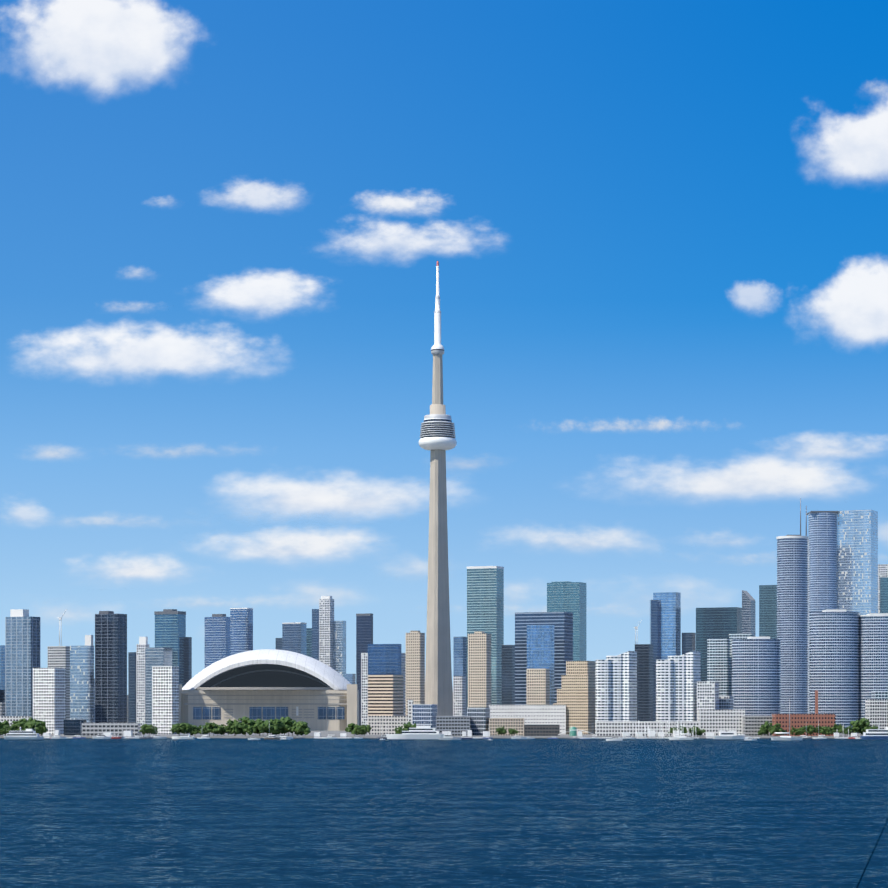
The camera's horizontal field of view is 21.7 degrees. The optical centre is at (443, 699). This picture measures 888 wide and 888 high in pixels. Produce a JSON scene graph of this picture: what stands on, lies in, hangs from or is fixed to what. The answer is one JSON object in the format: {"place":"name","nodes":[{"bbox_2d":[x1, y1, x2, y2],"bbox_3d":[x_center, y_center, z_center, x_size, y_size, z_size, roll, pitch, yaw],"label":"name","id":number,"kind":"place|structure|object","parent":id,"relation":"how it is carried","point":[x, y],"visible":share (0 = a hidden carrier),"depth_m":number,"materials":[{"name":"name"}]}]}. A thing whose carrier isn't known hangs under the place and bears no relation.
{"place":"outdoors","nodes":[
{"label":"outdoors","id":0,"kind":"place"},
{"bbox_2d":[14,507,39,519],"bbox_3d":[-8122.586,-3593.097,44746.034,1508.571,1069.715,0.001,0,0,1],"label":"cloud","id":1,"kind":"structure","parent":0,"point":[24,513],"depth_m":44745.65,"materials":[{"name":"white"}]},
{"bbox_2d":[17,0,189,90],"bbox_3d":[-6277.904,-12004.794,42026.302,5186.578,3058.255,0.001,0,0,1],"label":"cloud","id":2,"kind":"structure","parent":0,"point":[109,45],"depth_m":42025.64,"materials":[{"name":"white"}]},
{"bbox_2d":[31,324,244,374],"bbox_3d":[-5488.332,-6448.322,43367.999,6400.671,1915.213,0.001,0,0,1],"label":"cloud","id":3,"kind":"structure","parent":0,"point":[122,349],"depth_m":43370.47,"materials":[{"name":"white"}]},
{"bbox_2d":[106,559,177,578],"bbox_3d":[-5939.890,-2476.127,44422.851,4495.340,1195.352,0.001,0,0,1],"label":"cloud","id":4,"kind":"structure","parent":0,"point":[143,568],"depth_m":44421.59,"materials":[{"name":"white"}]},
{"bbox_2d":[226,183,294,207],"bbox_3d":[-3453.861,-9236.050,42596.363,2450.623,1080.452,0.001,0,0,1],"label":"cloud","id":5,"kind":"structure","parent":0,"point":[255,195],"depth_m":42595.91,"materials":[{"name":"white"}]},
{"bbox_2d":[209,272,316,311],"bbox_3d":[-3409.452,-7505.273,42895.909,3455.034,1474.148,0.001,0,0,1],"label":"cloud","id":6,"kind":"structure","parent":0,"point":[271,292],"depth_m":42895.20,"materials":[{"name":"white"}]},
{"bbox_2d":[180,513,410,558],"bbox_3d":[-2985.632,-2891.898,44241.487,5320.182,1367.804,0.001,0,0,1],"label":"cloud","id":7,"kind":"structure","parent":0,"point":[285,545],"depth_m":44239.29,"materials":[{"name":"white"}]},
{"bbox_2d":[222,477,426,513],"bbox_3d":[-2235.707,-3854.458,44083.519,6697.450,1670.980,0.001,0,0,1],"label":"cloud","id":8,"kind":"structure","parent":0,"point":[289,497],"depth_m":44084.53,"materials":[{"name":"white"}]},
{"bbox_2d":[368,644,400,674],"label":"office building","id":9,"kind":"structure","parent":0,"point":[384,659],"depth_m":2609.58,"materials":[{"name":"glass"}]},
{"bbox_2d":[367,196,437,211],"bbox_3d":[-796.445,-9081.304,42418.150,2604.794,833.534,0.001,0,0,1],"label":"cloud","id":10,"kind":"structure","parent":0,"point":[389,203],"depth_m":42418.53,"materials":[{"name":"white"}]},
{"bbox_2d":[345,222,467,255],"bbox_3d":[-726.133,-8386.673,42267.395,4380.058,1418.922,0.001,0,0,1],"label":"cloud","id":11,"kind":"structure","parent":0,"point":[400,239],"depth_m":42266.75,"materials":[{"name":"white"}]},
{"bbox_2d":[0,722,862,737],"bbox_3d":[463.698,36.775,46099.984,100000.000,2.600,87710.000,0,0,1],"label":"shoreline","id":12,"kind":"structure","parent":0,"point":[309,735],"depth_m":2252.90,"materials":[{"name":"green plant"}]},
{"bbox_2d":[0,645,4,701],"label":"building wing","id":13,"kind":"structure","parent":12,"relation":"on","point":[2,667],"depth_m":2482.46,"materials":[{"name":"glass"}]},
{"bbox_2d":[5,609,39,715],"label":"skyscraper","id":14,"kind":"structure","parent":12,"relation":"on","point":[22,644],"depth_m":2455.92,"materials":[{"name":"blue glass"}]},
{"bbox_2d":[0,717,47,735],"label":"trees","id":15,"kind":"object","parent":12,"relation":"on","point":[37,726],"visible":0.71,"depth_m":2271.75,"materials":[{"name":"green plant"}]},
{"bbox_2d":[33,668,65,733],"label":"white building","id":16,"kind":"structure","parent":12,"relation":"on","point":[49,696],"depth_m":2406.96,"materials":[{"name":"white concrete"}]},
{"bbox_2d":[48,646,69,718],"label":"concrete building","id":17,"kind":"structure","parent":12,"relation":"on","point":[58,656],"depth_m":2856.86,"materials":[{"name":"grey"}]},
{"bbox_2d":[64,719,85,734],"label":"building","id":18,"kind":"structure","parent":12,"relation":"on","point":[71,726],"depth_m":2321.39,"materials":[{"name":"blue"}]},
{"bbox_2d":[70,635,93,722],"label":"high-rise building","id":19,"kind":"structure","parent":12,"relation":"on","point":[81,682],"depth_m":2555.51,"materials":[{"name":"blue glass"}]},
{"bbox_2d":[95,611,126,722],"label":"skyscraper","id":20,"kind":"structure","parent":12,"relation":"on","point":[110,666],"depth_m":2506.07,"materials":[{"name":"black"}]},
{"bbox_2d":[82,723,140,735],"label":"terminal","id":21,"kind":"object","parent":12,"relation":"on","point":[92,729],"visible":0.77,"depth_m":2300.98,"materials":[{"name":"white"}]},
{"bbox_2d":[128,652,135,722],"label":"dark building","id":22,"kind":"structure","parent":12,"relation":"on","point":[131,687],"depth_m":2859.41,"materials":[{"name":"black"}]},
{"bbox_2d":[136,637,148,725],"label":"white building","id":23,"kind":"structure","parent":12,"relation":"on","point":[142,645],"depth_m":2758.99,"materials":[{"name":"white"}]},
{"bbox_2d":[145,647,171,724],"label":"grey building","id":24,"kind":"structure","parent":12,"relation":"on","point":[158,656],"depth_m":2658.21,"materials":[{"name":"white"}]},
{"bbox_2d":[152,666,178,733],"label":"white building","id":25,"kind":"structure","parent":12,"relation":"on","point":[165,698],"depth_m":2405.95,"materials":[{"name":"white concrete"}]},
{"bbox_2d":[154,609,185,687],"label":"teal building","id":26,"kind":"structure","parent":12,"relation":"on","point":[170,628],"depth_m":2954.07,"materials":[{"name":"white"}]},
{"bbox_2d":[184,637,191,684],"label":"dark building","id":27,"kind":"structure","parent":12,"relation":"on","point":[187,659],"depth_m":2960.00,"materials":[{"name":"black"}]},
{"bbox_2d":[170,722,220,735],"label":"trees","id":28,"kind":"object","parent":12,"relation":"on","point":[191,729],"visible":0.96,"depth_m":2278.29,"materials":[{"name":"green plant"}]},
{"bbox_2d":[204,614,229,668],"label":"skyscraper","id":29,"kind":"structure","parent":12,"relation":"on","point":[216,637],"depth_m":3104.43,"materials":[{"name":"blue glass"}]},
{"bbox_2d":[230,608,252,655],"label":"skyscraper","id":30,"kind":"structure","parent":12,"relation":"on","point":[241,629],"depth_m":3055.31,"materials":[{"name":"blue glass"}]},
{"bbox_2d":[214,716,310,735],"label":"trees","id":31,"kind":"object","parent":12,"relation":"on","point":[282,725],"visible":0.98,"depth_m":2281.33,"materials":[{"name":"green plant"}]},
{"bbox_2d":[179,649,358,730],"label":"stadium","id":32,"kind":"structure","parent":12,"relation":"on","point":[273,684],"depth_m":2685.60,"materials":[{"name":"concrete"},{"name":"white painted metal"},{"name":"glass"}]},
{"bbox_2d":[282,622,306,654],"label":"office building","id":33,"kind":"structure","parent":12,"relation":"on","point":[293,636],"depth_m":3103.98,"materials":[{"name":"blue"}]},
{"bbox_2d":[306,628,311,657],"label":"blue building","id":34,"kind":"structure","parent":12,"relation":"on","point":[309,642],"depth_m":3206.89,"materials":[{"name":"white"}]},
{"bbox_2d":[312,609,318,660],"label":"dark building","id":35,"kind":"structure","parent":12,"relation":"on","point":[315,633],"depth_m":3157.08,"materials":[{"name":"blue"}]},
{"bbox_2d":[319,596,333,668],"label":"white building","id":36,"kind":"structure","parent":12,"relation":"on","point":[326,611],"depth_m":3106.32,"materials":[{"name":"white"}]},
{"bbox_2d":[333,621,345,678],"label":"high-rise building","id":37,"kind":"structure","parent":12,"relation":"on","point":[339,647],"depth_m":3106.41,"materials":[{"name":"grey"}]},
{"bbox_2d":[345,723,371,735],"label":"trees","id":38,"kind":"object","parent":12,"relation":"on","point":[354,729],"visible":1,"depth_m":2274.75,"materials":[{"name":"green plant"}]},
{"bbox_2d":[356,613,372,724],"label":"dark building","id":39,"kind":"structure","parent":12,"relation":"on","point":[364,630],"depth_m":2956.12,"materials":[{"name":"black"}]},
{"bbox_2d":[361,653,405,725],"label":"building sides","id":40,"kind":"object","parent":12,"relation":"on","point":[364,688],"visible":0.18,"depth_m":2636.68,"materials":[{"name":"concrete"}]},
{"bbox_2d":[368,675,403,715],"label":"banded building","id":41,"kind":"structure","parent":12,"relation":"on","point":[385,695],"depth_m":2403.41,"materials":[{"name":"beige concrete"}]},
{"bbox_2d":[368,716,407,734],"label":"building","id":42,"kind":"structure","parent":12,"relation":"on","point":[389,724],"depth_m":2378.07,"materials":[{"name":"white"}]},
{"bbox_2d":[406,631,424,715],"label":"beige building","id":43,"kind":"structure","parent":12,"relation":"on","point":[415,666],"depth_m":2554.35,"materials":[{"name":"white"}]},
{"bbox_2d":[412,704,436,730],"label":"building","id":44,"kind":"structure","parent":12,"relation":"on","point":[423,713],"depth_m":2333.51,"materials":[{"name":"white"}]},
{"bbox_2d":[419,261,456,715],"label":"observation tower","id":45,"kind":"structure","parent":12,"relation":"on","point":[437,436],"depth_m":2751.70,"materials":[{"name":"concrete"}]},
{"bbox_2d":[43,730,856,737],"bbox_3d":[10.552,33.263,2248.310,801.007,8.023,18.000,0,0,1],"label":"waterfront buildings","id":46,"kind":"structure","parent":12,"relation":"on","point":[129,734],"depth_m":2246.01,"materials":[{"name":"white"}]},
{"bbox_2d":[436,716,469,735],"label":"building","id":47,"kind":"structure","parent":12,"relation":"on","point":[456,725],"depth_m":2307.32,"materials":[{"name":"grey"}]},
{"bbox_2d":[453,676,465,715],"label":"white building","id":48,"kind":"structure","parent":12,"relation":"on","point":[459,695],"depth_m":2655.52,"materials":[{"name":"white"}]},
{"bbox_2d":[453,637,466,715],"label":"high-rise building","id":49,"kind":"structure","parent":12,"relation":"on","point":[459,656],"depth_m":2905.58,"materials":[{"name":"blue"}]},
{"bbox_2d":[467,707,489,734],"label":"building","id":50,"kind":"structure","parent":12,"relation":"on","point":[479,719],"depth_m":2322.94,"materials":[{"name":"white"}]},
{"bbox_2d":[468,631,490,706],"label":"beige building","id":51,"kind":"structure","parent":12,"relation":"on","point":[479,668],"depth_m":2552.88,"materials":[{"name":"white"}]},
{"bbox_2d":[467,566,503,706],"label":"teal building","id":52,"kind":"structure","parent":12,"relation":"on","point":[485,598],"depth_m":2997.93,"materials":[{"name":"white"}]},
{"bbox_2d":[489,718,523,734],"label":"beige office","id":53,"kind":"structure","parent":12,"relation":"on","point":[517,724],"depth_m":2316.75,"materials":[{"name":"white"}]},
{"bbox_2d":[502,645,514,704],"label":"dark building","id":54,"kind":"structure","parent":12,"relation":"on","point":[508,674],"depth_m":2903.86,"materials":[{"name":"blue"}]},
{"bbox_2d":[489,705,565,733],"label":"white hall","id":55,"kind":"structure","parent":12,"relation":"on","point":[543,714],"depth_m":2396.43,"materials":[{"name":"white"}]},
{"bbox_2d":[527,669,549,704],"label":"beige building","id":56,"kind":"structure","parent":12,"relation":"on","point":[538,686],"depth_m":2452.23,"materials":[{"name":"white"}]},
{"bbox_2d":[524,725,559,735],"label":"pavilion","id":57,"kind":"structure","parent":12,"relation":"on","point":[541,730],"depth_m":2286.40,"materials":[{"name":"grey"}]},
{"bbox_2d":[515,612,572,704],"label":"skyscraper","id":58,"kind":"structure","parent":12,"relation":"on","point":[562,622],"depth_m":2666.37,"materials":[{"name":"blue glass"}]},
{"bbox_2d":[547,581,585,660],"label":"teal building","id":59,"kind":"structure","parent":12,"relation":"on","point":[565,596],"depth_m":3193.81,"materials":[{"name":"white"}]},
{"bbox_2d":[553,703,594,733],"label":"building","id":60,"kind":"structure","parent":12,"relation":"on","point":[580,716],"depth_m":2395.89,"materials":[{"name":"beige"}]},
{"bbox_2d":[557,689,594,702],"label":"building","id":61,"kind":"structure","parent":12,"relation":"on","point":[575,695],"depth_m":2401.21,"materials":[{"name":"beige"}]},
{"bbox_2d":[562,675,594,688],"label":"building","id":62,"kind":"structure","parent":12,"relation":"on","point":[578,681],"depth_m":2404.57,"materials":[{"name":"beige"}]},
{"bbox_2d":[595,660,610,720],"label":"building","id":63,"kind":"structure","parent":12,"relation":"on","point":[602,690],"depth_m":2355.80,"materials":[{"name":"white"}]},
{"bbox_2d":[606,656,622,720],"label":"building","id":64,"kind":"structure","parent":12,"relation":"on","point":[616,688],"depth_m":2359.59,"materials":[{"name":"white"}]},
{"bbox_2d":[381,720,848,737],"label":"sailboats","id":65,"kind":"object","parent":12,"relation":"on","point":[638,730],"visible":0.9,"depth_m":2241.01,"materials":[{"name":"white"}]},
{"bbox_2d":[617,651,636,720],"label":"building","id":66,"kind":"structure","parent":12,"relation":"on","point":[629,685],"depth_m":2361.74,"materials":[{"name":"white"}]},
{"bbox_2d":[635,644,652,720],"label":"dark building","id":67,"kind":"structure","parent":12,"relation":"on","point":[644,682],"depth_m":2801.21,"materials":[{"name":"grey"}]},
{"bbox_2d":[595,721,698,735],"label":"building","id":68,"kind":"structure","parent":12,"relation":"on","point":[608,728],"depth_m":2305.40,"materials":[{"name":"white"}]},
{"bbox_2d":[650,600,657,720],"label":"building wing","id":69,"kind":"structure","parent":12,"relation":"on","point":[654,622],"depth_m":2994.57,"materials":[{"name":"glass"}]},
{"bbox_2d":[656,660,672,720],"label":"building","id":70,"kind":"structure","parent":12,"relation":"on","point":[664,690],"depth_m":2355.08,"materials":[{"name":"white concrete"}]},
{"bbox_2d":[653,592,680,659],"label":"tall building","id":71,"kind":"structure","parent":12,"relation":"on","point":[669,623],"depth_m":2997.57,"materials":[{"name":"blue glass"}]},
{"bbox_2d":[668,656,685,720],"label":"building","id":72,"kind":"structure","parent":12,"relation":"on","point":[679,682],"depth_m":2358.90,"materials":[{"name":"white"}]},
{"bbox_2d":[682,633,695,654],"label":"dark building","id":73,"kind":"structure","parent":12,"relation":"on","point":[688,642],"depth_m":3002.07,"materials":[{"name":"blue"}]},
{"bbox_2d":[680,651,700,720],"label":"building","id":74,"kind":"structure","parent":12,"relation":"on","point":[693,667],"depth_m":2359.20,"materials":[{"name":"white"}]},
{"bbox_2d":[697,681,718,720],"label":"white building","id":75,"kind":"structure","parent":12,"relation":"on","point":[707,695],"depth_m":2351.31,"materials":[{"name":"white"}]},
{"bbox_2d":[707,638,729,695],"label":"condo building","id":76,"kind":"structure","parent":12,"relation":"on","point":[718,659],"depth_m":2507.79,"materials":[{"name":"white glass"}]},
{"bbox_2d":[696,607,741,680],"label":"skyscraper","id":77,"kind":"structure","parent":12,"relation":"on","point":[720,622],"depth_m":3094.75,"materials":[{"name":"teal glass"}]},
{"bbox_2d":[698,709,744,734],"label":"building","id":78,"kind":"structure","parent":12,"relation":"on","point":[714,721],"depth_m":2334.48,"materials":[{"name":"white"}]},
{"bbox_2d":[719,696,732,708],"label":"building","id":79,"kind":"structure","parent":12,"relation":"on","point":[725,702],"depth_m":2369.96,"materials":[{"name":"blue"}]},
{"bbox_2d":[729,634,753,695],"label":"condo building","id":80,"kind":"structure","parent":12,"relation":"on","point":[738,636],"depth_m":2522.69,"materials":[{"name":"white"}]},
{"bbox_2d":[742,590,754,636],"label":"skyscraper","id":81,"kind":"structure","parent":12,"relation":"on","point":[748,613],"depth_m":3301.34,"materials":[{"name":"grey"}]},
{"bbox_2d":[732,637,780,715],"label":"high-rise building","id":82,"kind":"structure","parent":12,"relation":"on","point":[756,676],"depth_m":2464.02,"materials":[{"name":"blue glass"}]},
{"bbox_2d":[742,716,771,735],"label":"building","id":83,"kind":"structure","parent":12,"relation":"on","point":[751,725],"depth_m":2314.14,"materials":[{"name":"white"}]},
{"bbox_2d":[759,585,776,638],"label":"skyscraper","id":84,"kind":"structure","parent":12,"relation":"on","point":[767,610],"depth_m":3296.97,"materials":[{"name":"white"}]},
{"bbox_2d":[757,721,786,735],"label":"trees","id":85,"kind":"object","parent":12,"relation":"on","point":[766,727],"visible":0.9,"depth_m":2277.99,"materials":[{"name":"green plant"}]},
{"bbox_2d":[776,535,807,713],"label":"round building","id":86,"kind":"structure","parent":12,"relation":"on","point":[792,592],"depth_m":2905.00,"materials":[{"name":"blue glass"}]},
{"bbox_2d":[772,714,834,735],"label":"brick building","id":87,"kind":"structure","parent":12,"relation":"on","point":[797,721],"depth_m":2293.66,"materials":[{"name":"red"}]},
{"bbox_2d":[790,723,844,735],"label":"trees","id":88,"kind":"object","parent":12,"relation":"on","point":[826,730],"visible":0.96,"depth_m":2266.95,"materials":[{"name":"green plant"}]},
{"bbox_2d":[807,511,837,713],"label":"round building","id":89,"kind":"structure","parent":12,"relation":"on","point":[821,561],"depth_m":3003.64,"materials":[{"name":"blue glass"}]},
{"bbox_2d":[809,609,858,732],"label":"round building","id":90,"kind":"structure","parent":12,"relation":"on","point":[834,657],"depth_m":2463.43,"materials":[{"name":"blue glass"}]},
{"bbox_2d":[835,510,877,614],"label":"skyscraper","id":91,"kind":"structure","parent":12,"relation":"on","point":[856,560],"depth_m":3002.60,"materials":[{"name":"blue glass"}]},
{"bbox_2d":[841,718,877,734],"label":"trees","id":92,"kind":"object","parent":12,"relation":"on","point":[861,726],"visible":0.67,"depth_m":2269.63,"materials":[{"name":"green plant"}]},
{"bbox_2d":[859,613,887,719],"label":"round building","id":93,"kind":"structure","parent":12,"relation":"on","point":[873,651],"depth_m":2463.82,"materials":[{"name":"blue"}]},
{"bbox_2d":[865,691,887,728],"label":"building","id":94,"kind":"structure","parent":12,"relation":"on","point":[876,712],"depth_m":2303.00,"materials":[{"name":"concrete"}]},
{"bbox_2d":[878,564,887,612],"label":"high-rise building","id":95,"kind":"structure","parent":12,"relation":"on","point":[882,570],"depth_m":3287.93,"materials":[{"name":"white"}]},
{"bbox_2d":[880,577,887,612],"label":"dark building","id":96,"kind":"structure","parent":12,"relation":"on","point":[883,594],"depth_m":3248.64,"materials":[{"name":"teal"}]},
{"bbox_2d":[0,738,887,887],"bbox_3d":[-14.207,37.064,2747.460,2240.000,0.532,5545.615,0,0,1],"label":"water surface","id":97,"kind":"object","parent":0,"point":[413,813],"visible":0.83,"depth_m":763.34,"materials":[{"name":"blue liquid"}]},
{"bbox_2d":[3,727,43,738],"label":"ferry boat","id":98,"kind":"object","parent":97,"relation":"on","point":[28,734],"visible":0.9,"depth_m":2186.62,"materials":[{"name":"white"}]},
{"bbox_2d":[386,722,444,738],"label":"yacht","id":99,"kind":"object","parent":97,"relation":"on","point":[423,732],"visible":0.9,"depth_m":2193.04,"materials":[{"name":"white"}]},
{"bbox_2d":[771,698,802,739],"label":"sail boat","id":100,"kind":"object","parent":97,"relation":"on","point":[789,737],"visible":0.92,"depth_m":2131.72,"materials":[{"name":"white"}]},
{"bbox_2d":[860,725,887,738],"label":"ferry boat","id":101,"kind":"object","parent":97,"relation":"on","point":[878,733],"visible":0.94,"depth_m":2187.34,"materials":[{"name":"white"}]},
{"bbox_2d":[0,0,887,694],"label":"sky","id":102,"kind":"structure","parent":0,"point":[613,173],"materials":[{"name":"blue"}]},
{"bbox_2d":[527,625,553,704],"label":"skyscraper","id":103,"kind":"structure","parent":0,"point":[540,646],"depth_m":2656.24,"materials":[{"name":"blue glass"}]},
{"bbox_2d":[528,531,631,546],"bbox_3d":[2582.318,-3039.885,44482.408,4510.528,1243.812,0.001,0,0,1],"label":"cloud","id":104,"kind":"structure","parent":0,"point":[607,539],"depth_m":44479.93,"materials":[{"name":"white"}]},
{"bbox_2d":[566,661,594,674],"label":"building","id":105,"kind":"structure","parent":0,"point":[580,667],"depth_m":2407.70,"materials":[{"name":"beige"}]},
{"bbox_2d":[634,457,847,497],"bbox_3d":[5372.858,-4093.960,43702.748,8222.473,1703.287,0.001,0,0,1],"label":"cloud","id":106,"kind":"structure","parent":0,"point":[762,476],"depth_m":43696.96,"materials":[{"name":"white"}]},
{"bbox_2d":[737,286,766,307],"bbox_3d":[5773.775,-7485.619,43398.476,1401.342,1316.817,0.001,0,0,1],"label":"cloud","id":107,"kind":"structure","parent":0,"point":[752,297],"depth_m":43398.57,"materials":[{"name":"white"}]},
{"bbox_2d":[769,435,875,474],"bbox_3d":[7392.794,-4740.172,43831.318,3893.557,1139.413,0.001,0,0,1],"label":"cloud","id":108,"kind":"structure","parent":0,"point":[820,447],"depth_m":43833.31,"materials":[{"name":"white"}]},
{"bbox_2d":[811,260,887,342],"bbox_3d":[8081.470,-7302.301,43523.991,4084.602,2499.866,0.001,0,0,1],"label":"cloud","id":109,"kind":"structure","parent":0,"point":[851,303],"depth_m":43527.05,"materials":[{"name":"white"}]},
{"bbox_2d":[815,101,887,177],"bbox_3d":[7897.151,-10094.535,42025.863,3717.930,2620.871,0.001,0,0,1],"label":"cloud","id":110,"kind":"structure","parent":0,"point":[854,147],"depth_m":42030.00,"materials":[{"name":"white"}]},
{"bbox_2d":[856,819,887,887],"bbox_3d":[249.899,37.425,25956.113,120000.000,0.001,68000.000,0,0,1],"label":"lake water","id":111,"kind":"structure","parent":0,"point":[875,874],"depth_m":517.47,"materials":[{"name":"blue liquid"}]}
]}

